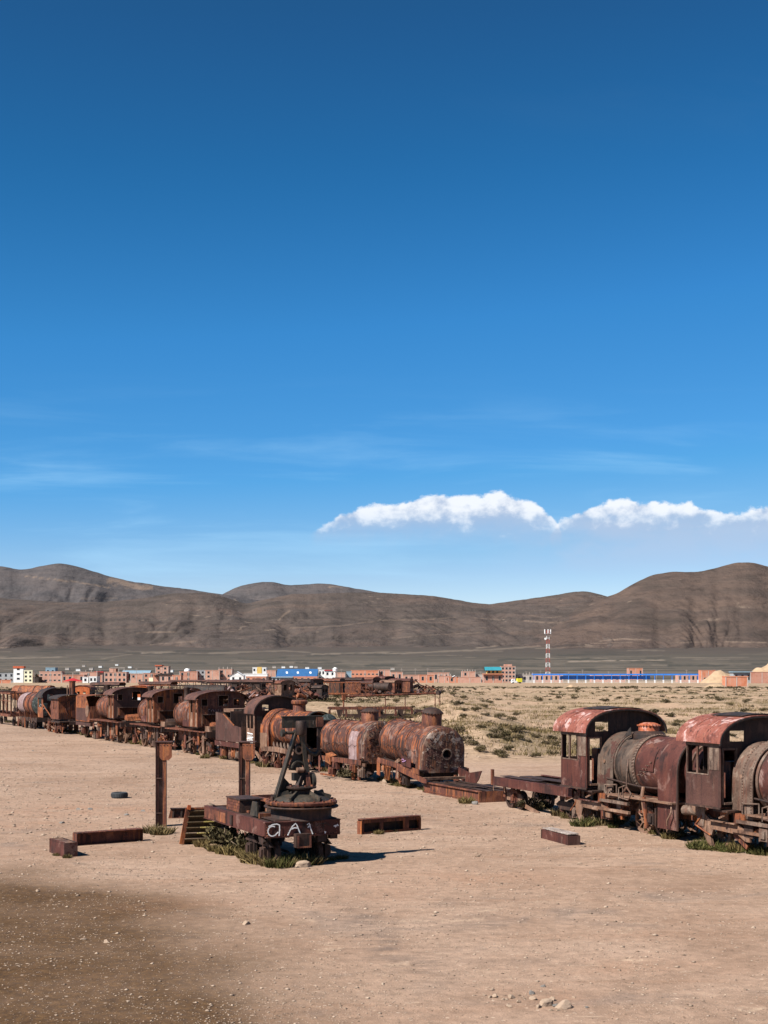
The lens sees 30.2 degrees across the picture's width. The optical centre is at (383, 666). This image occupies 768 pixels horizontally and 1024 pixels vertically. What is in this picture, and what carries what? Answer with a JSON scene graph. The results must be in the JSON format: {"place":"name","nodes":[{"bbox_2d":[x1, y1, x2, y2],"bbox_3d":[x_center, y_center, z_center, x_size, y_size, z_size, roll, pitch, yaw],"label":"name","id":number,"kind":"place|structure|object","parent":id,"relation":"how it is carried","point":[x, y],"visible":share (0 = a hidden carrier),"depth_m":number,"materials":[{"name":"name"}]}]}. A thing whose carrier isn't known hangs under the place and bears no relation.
{"place":"outdoors","nodes":[
{"label":"outdoors","id":0,"kind":"place"},
{"bbox_2d":[0,563,259,602],"bbox_3d":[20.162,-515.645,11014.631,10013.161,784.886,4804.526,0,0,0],"label":"hill ridge","id":1,"kind":"structure","parent":0,"point":[58,582],"depth_m":12044.04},
{"bbox_2d":[224,582,378,599],"bbox_3d":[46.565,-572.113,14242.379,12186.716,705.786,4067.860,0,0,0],"label":"hill","id":2,"kind":"structure","parent":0,"point":[261,590],"depth_m":15331.13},
{"bbox_2d":[0,591,666,648],"bbox_3d":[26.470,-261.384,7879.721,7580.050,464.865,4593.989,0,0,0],"label":"hill","id":3,"kind":"structure","parent":0,"point":[322,620],"depth_m":8185.63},
{"bbox_2d":[0,645,767,1023],"bbox_3d":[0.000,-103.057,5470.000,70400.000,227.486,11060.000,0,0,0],"label":"ground","id":4,"kind":"structure","parent":0,"point":[112,973],"depth_m":32.47,"materials":[{"name":"sand"}]},
{"bbox_2d":[0,673,12,682],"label":"town house","id":5,"kind":"structure","parent":4,"relation":"on","point":[6,676],"depth_m":900.00,"materials":[{"name":"paint"}]},
{"bbox_2d":[0,690,15,720],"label":"skeleton wagon","id":6,"kind":"object","parent":4,"relation":"on","point":[14,705],"visible":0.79,"depth_m":133.38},
{"bbox_2d":[0,691,37,725],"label":"skeleton wagon","id":7,"kind":"object","parent":4,"relation":"on","point":[14,715],"visible":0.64,"depth_m":125.79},
{"bbox_2d":[13,666,35,682],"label":"town house","id":8,"kind":"structure","parent":4,"relation":"on","point":[21,674],"depth_m":894.70,"materials":[{"name":"paint"}]},
{"bbox_2d":[11,685,54,711],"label":"wrecked boiler","id":9,"kind":"object","parent":4,"relation":"on","point":[30,688],"visible":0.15,"depth_m":151.75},
{"bbox_2d":[17,692,50,728],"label":"tank wagon","id":10,"kind":"object","parent":4,"relation":"on","point":[27,703],"visible":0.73,"depth_m":119.52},
{"bbox_2d":[39,671,64,682],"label":"town house","id":11,"kind":"structure","parent":4,"relation":"on","point":[51,676],"depth_m":890.00,"materials":[{"name":"brick"}]},
{"bbox_2d":[36,681,78,732],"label":"steam locomotive","id":12,"kind":"object","parent":4,"relation":"on","point":[70,707],"visible":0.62,"depth_m":112.95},
{"bbox_2d":[49,837,77,856],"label":"steel beam","id":13,"kind":"structure","parent":4,"relation":"on","point":[64,846],"depth_m":39.00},
{"bbox_2d":[48,694,91,733],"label":"cab shell","id":14,"kind":"object","parent":4,"relation":"on","point":[59,712],"visible":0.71,"depth_m":109.62},
{"bbox_2d":[61,675,86,682],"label":"town house","id":15,"kind":"structure","parent":4,"relation":"on","point":[67,677],"depth_m":885.00,"materials":[{"name":"pink brick"}]},
{"bbox_2d":[75,685,96,723],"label":"wrecked cab","id":16,"kind":"object","parent":4,"relation":"on","point":[86,689],"visible":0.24,"depth_m":127.23,"materials":[{"name":"orange paint"}]},
{"bbox_2d":[76,692,113,738],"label":"tender","id":17,"kind":"object","parent":4,"relation":"on","point":[85,707],"visible":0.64,"depth_m":103.71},
{"bbox_2d":[90,682,125,692],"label":"skeleton wagon","id":18,"kind":"object","parent":4,"relation":"on","point":[115,684],"visible":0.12,"depth_m":149.19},
{"bbox_2d":[73,828,142,845],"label":"steel beam","id":19,"kind":"structure","parent":4,"relation":"on","point":[108,836],"depth_m":41.91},
{"bbox_2d":[104,668,128,682],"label":"town house","id":20,"kind":"structure","parent":4,"relation":"on","point":[113,675],"depth_m":880.00,"materials":[{"name":"brick"}]},
{"bbox_2d":[111,792,127,797],"bbox_3d":[-10.490,5.088,56.399,0.666,0.225,0.666,0,0,-17],"label":"tyre","id":21,"kind":"object","parent":4,"relation":"on","point":[119,794],"visible":1,"depth_m":56.14,"materials":[{"name":"rubber"}]},
{"bbox_2d":[88,684,156,742],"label":"steam locomotive","id":22,"kind":"object","parent":4,"relation":"on","point":[120,706],"visible":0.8,"depth_m":97.08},
{"bbox_2d":[130,672,142,682],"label":"town house","id":23,"kind":"structure","parent":4,"relation":"on","point":[136,678],"depth_m":878.00,"materials":[{"name":"brick"}]},
{"bbox_2d":[143,673,161,681],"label":"town house","id":24,"kind":"structure","parent":4,"relation":"on","point":[149,677],"depth_m":876.00,"materials":[{"name":"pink brick"}]},
{"bbox_2d":[138,681,177,689],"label":"skeleton wagon","id":25,"kind":"object","parent":4,"relation":"on","point":[161,684],"visible":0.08,"depth_m":157.24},
{"bbox_2d":[148,826,172,834],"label":"grass tuft","id":26,"kind":"object","parent":4,"relation":"on","point":[162,832],"visible":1,"depth_m":43.95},
{"bbox_2d":[130,686,195,746],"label":"steam locomotive","id":27,"kind":"object","parent":4,"relation":"on","point":[157,706],"visible":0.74,"depth_m":89.62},
{"bbox_2d":[155,665,170,673],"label":"town house","id":28,"kind":"structure","parent":4,"relation":"on","point":[162,669],"depth_m":905.00,"materials":[{"name":"brick"}]},
{"bbox_2d":[155,741,172,825],"bbox_3d":[-7.174,3.866,46.392,0.570,2.871,0.390,0,0,-4],"label":"iron post","id":29,"kind":"object","parent":4,"relation":"on","point":[163,752],"visible":0.91,"depth_m":46.29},
{"bbox_2d":[154,673,173,681],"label":"town house","id":30,"kind":"structure","parent":4,"relation":"on","point":[165,677],"depth_m":873.95,"materials":[{"name":"brick"}]},
{"bbox_2d":[168,807,203,817],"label":"steel beam","id":31,"kind":"structure","parent":4,"relation":"on","point":[177,812],"depth_m":48.90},
{"bbox_2d":[168,680,205,688],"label":"skeleton wagon","id":32,"kind":"object","parent":4,"relation":"on","point":[187,681],"visible":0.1,"depth_m":269.09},
{"bbox_2d":[179,668,198,682],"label":"town house","id":33,"kind":"structure","parent":4,"relation":"on","point":[187,674],"depth_m":890.00,"materials":[{"name":"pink brick"}]},
{"bbox_2d":[192,839,210,846],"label":"grass tuft","id":34,"kind":"object","parent":4,"relation":"on","point":[201,843],"visible":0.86,"depth_m":41.05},
{"bbox_2d":[179,805,225,844],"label":"wooden steps","id":35,"kind":"structure","parent":4,"relation":"on","point":[190,829],"depth_m":41.61,"materials":[{"name":"brown wood"}]},
{"bbox_2d":[185,685,227,705],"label":"wrecked boiler","id":36,"kind":"object","parent":4,"relation":"on","point":[212,687],"visible":0.14,"depth_m":159.42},
{"bbox_2d":[165,687,248,756],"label":"steam locomotive","id":37,"kind":"object","parent":4,"relation":"on","point":[197,710],"visible":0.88,"depth_m":82.92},
{"bbox_2d":[205,670,219,682],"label":"town house","id":38,"kind":"structure","parent":4,"relation":"on","point":[212,674],"depth_m":885.00,"materials":[{"name":"brick"}]},
{"bbox_2d":[203,822,248,847],"bbox_3d":[-4.523,4.809,40.472,1.171,0.872,1.696,0,0,-20],"label":"bush","id":39,"kind":"object","parent":4,"relation":"on","point":[215,835],"visible":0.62,"depth_m":40.08,"materials":[{"name":"green plant"}]},
{"bbox_2d":[218,667,233,679],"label":"town house","id":40,"kind":"structure","parent":4,"relation":"on","point":[225,674],"depth_m":888.00,"materials":[{"name":"brick"}]},
{"bbox_2d":[219,845,243,855],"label":"grass tuft","id":41,"kind":"object","parent":4,"relation":"on","point":[226,850],"visible":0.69,"depth_m":39.25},
{"bbox_2d":[215,708,264,760],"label":"tender","id":42,"kind":"object","parent":4,"relation":"on","point":[231,725],"visible":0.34,"depth_m":78.42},
{"bbox_2d":[206,680,274,694],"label":"skeleton wagon","id":43,"kind":"object","parent":4,"relation":"on","point":[240,681],"visible":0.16,"depth_m":195.04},
{"bbox_2d":[223,684,265,707],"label":"scrap heap","id":44,"kind":"object","parent":4,"relation":"on","point":[225,701],"visible":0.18,"depth_m":175.63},
{"bbox_2d":[238,741,256,794],"bbox_3d":[-4.456,3.865,46.380,0.570,2.870,0.390,0,0,3],"label":"iron post","id":45,"kind":"object","parent":4,"relation":"on","point":[246,752],"visible":0.66,"depth_m":46.27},
{"bbox_2d":[218,827,277,848],"bbox_3d":[-3.822,4.825,39.574,1.122,0.835,1.625,0,0,-42],"label":"bush","id":46,"kind":"object","parent":4,"relation":"on","point":[240,841],"visible":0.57,"depth_m":39.45,"materials":[{"name":"green plant"}]},
{"bbox_2d":[231,679,265,694],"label":"wagon","id":47,"kind":"object","parent":4,"relation":"on","point":[248,684],"visible":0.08,"depth_m":199.23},
{"bbox_2d":[239,851,273,864],"bbox_3d":[-3.253,5.011,37.607,1.179,0.448,1.028,0,0,10],"label":"grass tuft","id":48,"kind":"object","parent":4,"relation":"on","point":[255,857],"visible":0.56,"depth_m":37.43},
{"bbox_2d":[242,687,272,700],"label":"scrap heap","id":49,"kind":"object","parent":4,"relation":"on","point":[256,693],"visible":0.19,"depth_m":189.54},
{"bbox_2d":[252,667,267,673],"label":"town house","id":50,"kind":"structure","parent":4,"relation":"on","point":[259,670],"depth_m":929.93,"materials":[{"name":"paint"}]},
{"bbox_2d":[204,716,340,859],"bbox_3d":[-3.080,3.299,39.428,2.350,3.967,5.352,0,0,-25],"label":"crane wagon","id":51,"kind":"object","parent":4,"relation":"on","point":[299,812],"visible":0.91,"depth_m":37.79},
{"bbox_2d":[262,855,298,868],"bbox_3d":[-2.738,5.040,36.930,0.907,0.389,0.971,0,0,-43],"label":"grass tuft","id":52,"kind":"object","parent":4,"relation":"on","point":[280,865],"visible":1,"depth_m":36.78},
{"bbox_2d":[271,680,294,696],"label":"wrecked cab","id":53,"kind":"object","parent":4,"relation":"on","point":[281,688],"visible":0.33,"depth_m":199.11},
{"bbox_2d":[244,695,336,768],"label":"steam locomotive","id":54,"kind":"object","parent":4,"relation":"on","point":[272,743],"visible":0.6,"depth_m":73.73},
{"bbox_2d":[276,669,317,676],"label":"town house","id":55,"kind":"structure","parent":4,"relation":"on","point":[294,672],"depth_m":906.88,"materials":[{"name":"paint"}]},
{"bbox_2d":[280,679,313,693],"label":"wrecked cab","id":56,"kind":"object","parent":4,"relation":"on","point":[304,681],"visible":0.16,"depth_m":222.65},
{"bbox_2d":[289,687,311,699],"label":"scrap heap","id":57,"kind":"object","parent":4,"relation":"on","point":[299,696],"visible":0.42,"depth_m":206.59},
{"bbox_2d":[295,860,310,867],"bbox_3d":[-2.095,5.133,36.944,0.456,0.199,0.213,0,0,-31],"label":"stone","id":58,"kind":"object","parent":4,"relation":"on","point":[302,863],"visible":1,"depth_m":36.87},
{"bbox_2d":[289,679,327,699],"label":"scrap heap","id":59,"kind":"object","parent":4,"relation":"on","point":[315,695],"visible":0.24,"depth_m":215.32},
{"bbox_2d":[301,853,328,865],"bbox_3d":[-1.929,5.044,37.462,0.852,0.370,0.899,0,0,-37],"label":"grass tuft","id":60,"kind":"object","parent":4,"relation":"on","point":[320,861],"visible":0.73,"depth_m":37.37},
{"bbox_2d":[308,685,328,699],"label":"wrecked cab","id":61,"kind":"object","parent":4,"relation":"on","point":[321,690],"visible":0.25,"depth_m":221.17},
{"bbox_2d":[314,678,344,696],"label":"wrecked cab","id":62,"kind":"object","parent":4,"relation":"on","point":[340,686],"visible":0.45,"depth_m":250.57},
{"bbox_2d":[323,682,360,697],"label":"skeleton wagon","id":63,"kind":"object","parent":4,"relation":"on","point":[346,684],"visible":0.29,"depth_m":237.00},
{"bbox_2d":[336,765,357,779],"bbox_3d":[-1.583,4.840,65.279,1.139,0.806,1.397,0,0,36],"label":"bush","id":64,"kind":"object","parent":4,"relation":"on","point":[345,772],"visible":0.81,"depth_m":64.99,"materials":[{"name":"green plant"}]},
{"bbox_2d":[333,677,364,695],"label":"wrecked cab","id":65,"kind":"object","parent":4,"relation":"on","point":[353,679],"visible":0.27,"depth_m":266.64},
{"bbox_2d":[316,708,391,779],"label":"steam boiler","id":66,"kind":"object","parent":4,"relation":"on","point":[352,745],"visible":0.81,"depth_m":65.44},
{"bbox_2d":[347,681,373,697],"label":"skeleton wagon","id":67,"kind":"object","parent":4,"relation":"on","point":[367,682],"visible":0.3,"depth_m":245.12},
{"bbox_2d":[351,670,378,676],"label":"town house","id":68,"kind":"structure","parent":4,"relation":"on","point":[364,673],"depth_m":905.00,"materials":[{"name":"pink brick"}]},
{"bbox_2d":[358,677,380,694],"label":"wrecked cab","id":69,"kind":"object","parent":4,"relation":"on","point":[376,679],"visible":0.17,"depth_m":273.67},
{"bbox_2d":[327,706,421,718],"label":"wagon underframe","id":70,"kind":"object","parent":4,"relation":"on","point":[399,709],"visible":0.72,"depth_m":137.94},
{"bbox_2d":[355,687,394,694],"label":"scrap heap","id":71,"kind":"object","parent":4,"relation":"on","point":[375,690],"visible":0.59,"depth_m":255.47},
{"bbox_2d":[367,680,392,693],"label":"wrecked boiler","id":72,"kind":"object","parent":4,"relation":"on","point":[381,685],"visible":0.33,"depth_m":261.16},
{"bbox_2d":[0,685,767,744],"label":"scrub","id":73,"kind":"object","parent":4,"relation":"on","point":[452,691],"visible":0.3,"depth_m":314.46,"materials":[{"name":"green plant"}]},
{"bbox_2d":[0,729,767,1023],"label":"pebbles","id":74,"kind":"object","parent":4,"relation":"on","point":[402,847],"visible":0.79,"depth_m":32.18,"materials":[{"name":"gravel"}]},
{"bbox_2d":[357,815,420,834],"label":"steel beam","id":75,"kind":"structure","parent":4,"relation":"on","point":[398,823],"depth_m":44.77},
{"bbox_2d":[342,691,440,713],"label":"pipe rail frame","id":76,"kind":"object","parent":4,"relation":"on","point":[405,694],"visible":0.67,"depth_m":147.96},
{"bbox_2d":[383,680,402,693],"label":"wrecked cab","id":77,"kind":"object","parent":4,"relation":"on","point":[399,689],"visible":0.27,"depth_m":266.88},
{"bbox_2d":[387,678,413,692],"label":"wrecked cab","id":78,"kind":"object","parent":4,"relation":"on","point":[407,685],"visible":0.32,"depth_m":282.58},
{"bbox_2d":[396,679,429,692],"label":"scrap heap","id":79,"kind":"object","parent":4,"relation":"on","point":[419,688],"visible":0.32,"depth_m":291.66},
{"bbox_2d":[418,675,434,682],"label":"town house","id":80,"kind":"structure","parent":4,"relation":"on","point":[426,678],"depth_m":880.00,"materials":[{"name":"pink brick"}]},
{"bbox_2d":[377,707,481,785],"bbox_3d":[1.944,3.462,60.714,2.432,3.461,6.857,0,3,-23],"label":"steam boiler","id":81,"kind":"object","parent":4,"relation":"on","point":[429,747],"visible":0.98,"depth_m":59.88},
{"bbox_2d":[437,673,450,682],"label":"town house","id":82,"kind":"structure","parent":4,"relation":"on","point":[442,679],"depth_m":880.00,"materials":[{"name":"brick"}]},
{"bbox_2d":[423,781,509,802],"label":"girder deck","id":83,"kind":"structure","parent":4,"relation":"on","point":[480,793],"depth_m":56.18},
{"bbox_2d":[457,795,475,803],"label":"grass tuft","id":84,"kind":"object","parent":4,"relation":"on","point":[461,800],"visible":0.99,"depth_m":54.05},
{"bbox_2d":[461,669,475,676],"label":"town house","id":85,"kind":"structure","parent":4,"relation":"on","point":[467,673],"depth_m":925.00,"materials":[{"name":"brick"}]},
{"bbox_2d":[458,677,480,682],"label":"yard wall","id":86,"kind":"structure","parent":4,"relation":"on","point":[469,679],"depth_m":868.00,"materials":[{"name":"brick"}]},
{"bbox_2d":[482,667,502,682],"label":"town house","id":87,"kind":"structure","parent":4,"relation":"on","point":[493,675],"depth_m":872.00,"materials":[{"name":"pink brick"}]},
{"bbox_2d":[500,664,515,682],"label":"town house","id":88,"kind":"structure","parent":4,"relation":"on","point":[508,671],"depth_m":899.95,"materials":[{"name":"brick"}]},
{"bbox_2d":[515,672,532,682],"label":"town house","id":89,"kind":"structure","parent":4,"relation":"on","point":[527,678],"depth_m":905.00,"materials":[{"name":"paint"}]},
{"bbox_2d":[515,794,546,807],"bbox_3d":[5.348,4.907,51.633,1.272,0.654,0.878,0,0,-6],"label":"bush","id":90,"kind":"object","parent":4,"relation":"on","point":[531,801],"visible":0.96,"depth_m":51.55,"materials":[{"name":"green plant"}]},
{"bbox_2d":[310,690,767,756],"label":"dry grass","id":91,"kind":"structure","parent":4,"relation":"on","point":[550,731],"depth_m":150.46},
{"bbox_2d":[539,998,552,1006],"bbox_3d":[2.496,5.158,21.821,0.268,0.129,0.125,0,0,-37],"label":"stone","id":92,"kind":"object","parent":4,"relation":"on","point":[546,1002],"visible":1,"depth_m":21.78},
{"bbox_2d":[544,629,550,673],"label":"radio mast","id":93,"kind":"object","parent":4,"relation":"on","point":[548,650],"visible":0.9,"depth_m":1008.96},
{"bbox_2d":[533,675,562,681],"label":"town house","id":94,"kind":"structure","parent":4,"relation":"on","point":[548,678],"depth_m":925.00,"materials":[{"name":"brick"}]},
{"bbox_2d":[491,769,617,818],"bbox_3d":[6.199,4.547,50.505,2.300,1.494,5.919,0,0,-24],"label":"flat wagon","id":95,"kind":"object","parent":4,"relation":"on","point":[550,788],"visible":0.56,"depth_m":51.15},
{"bbox_2d":[541,827,579,844],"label":"steel beam","id":96,"kind":"structure","parent":4,"relation":"on","point":[561,836],"depth_m":41.99,"materials":[{"name":"brown metal"}]},
{"bbox_2d":[554,999,572,1009],"bbox_3d":[2.766,5.148,21.678,0.318,0.144,0.226,0,0,-16],"label":"stone","id":97,"kind":"object","parent":4,"relation":"on","point":[565,1004],"visible":1,"depth_m":21.63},
{"bbox_2d":[569,815,595,826],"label":"grass tuft","id":98,"kind":"object","parent":4,"relation":"on","point":[581,823],"visible":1,"depth_m":46.24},
{"bbox_2d":[586,815,614,825],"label":"grass tuft","id":99,"kind":"object","parent":4,"relation":"on","point":[604,823],"visible":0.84,"depth_m":46.58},
{"bbox_2d":[444,693,758,757],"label":"shrubs","id":100,"kind":"object","parent":4,"relation":"on","point":[544,732],"visible":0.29,"depth_m":95.81,"materials":[{"name":"green plant"}]},
{"bbox_2d":[590,675,625,681],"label":"town house","id":101,"kind":"structure","parent":4,"relation":"on","point":[607,680],"depth_m":940.00,"materials":[{"name":"brick"}]},
{"bbox_2d":[521,674,699,682],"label":"platform canopy","id":102,"kind":"object","parent":4,"relation":"on","point":[594,677],"visible":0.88,"depth_m":859.90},
{"bbox_2d":[627,668,642,679],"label":"town house","id":103,"kind":"structure","parent":4,"relation":"on","point":[634,670],"depth_m":1150.00,"materials":[{"name":"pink brick"}]},
{"bbox_2d":[553,706,733,835],"bbox_3d":[8.575,3.311,45.109,3.174,3.982,7.720,0,0,-24],"label":"steam locomotive","id":104,"kind":"object","parent":4,"relation":"on","point":[638,757],"visible":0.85,"depth_m":45.28,"materials":[{"name":"metal"}]},
{"bbox_2d":[659,831,681,839],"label":"grass tuft","id":105,"kind":"object","parent":4,"relation":"on","point":[667,835],"visible":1,"depth_m":42.91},
{"bbox_2d":[675,675,697,681],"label":"town house","id":106,"kind":"structure","parent":4,"relation":"on","point":[685,678],"depth_m":930.00,"materials":[{"name":"brick"}]},
{"bbox_2d":[685,840,708,847],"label":"grass tuft","id":107,"kind":"object","parent":4,"relation":"on","point":[698,843],"visible":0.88,"depth_m":40.79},
{"bbox_2d":[698,670,715,681],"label":"town house","id":108,"kind":"structure","parent":4,"relation":"on","point":[703,674],"depth_m":905.00,"materials":[{"name":"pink brick"}]},
{"bbox_2d":[700,670,729,682],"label":"sand heap","id":109,"kind":"object","parent":4,"relation":"on","point":[715,677],"visible":0.71,"depth_m":855.56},
{"bbox_2d":[676,712,767,849],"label":"steam locomotive","id":110,"kind":"object","parent":4,"relation":"on","point":[731,797],"visible":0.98,"depth_m":39.99,"materials":[{"name":"metal"}]},
{"bbox_2d":[722,676,747,686],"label":"brick hut","id":111,"kind":"object","parent":4,"relation":"on","point":[733,681],"visible":0.8,"depth_m":525.00,"materials":[{"name":"brick"}]},
{"bbox_2d":[725,839,755,850],"bbox_3d":[10.060,5.030,40.121,0.903,0.409,0.854,0,0,3],"label":"grass tuft","id":112,"kind":"object","parent":4,"relation":"on","point":[734,846],"visible":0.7,"depth_m":39.99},
{"bbox_2d":[729,671,752,682],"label":"town house","id":113,"kind":"structure","parent":4,"relation":"on","point":[739,673],"depth_m":840.00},
{"bbox_2d":[747,842,767,855],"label":"grass tuft","id":114,"kind":"object","parent":4,"relation":"on","point":[762,853],"visible":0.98,"depth_m":39.22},
{"bbox_2d":[750,672,767,682],"bbox_3d":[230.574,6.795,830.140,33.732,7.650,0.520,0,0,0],"label":"yard wall","id":115,"kind":"structure","parent":4,"relation":"on","point":[758,677],"depth_m":830.00,"materials":[{"name":"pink brick"}]},
{"bbox_2d":[0,0,767,603],"label":"sky","id":116,"kind":"structure","parent":0,"point":[464,300],"materials":[{"name":"blue"}]},
{"bbox_2d":[522,562,767,648],"bbox_3d":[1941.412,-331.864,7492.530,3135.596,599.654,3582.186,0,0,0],"label":"hill","id":117,"kind":"structure","parent":0,"point":[725,606],"depth_m":7700.87,"materials":[{"name":"soil"}]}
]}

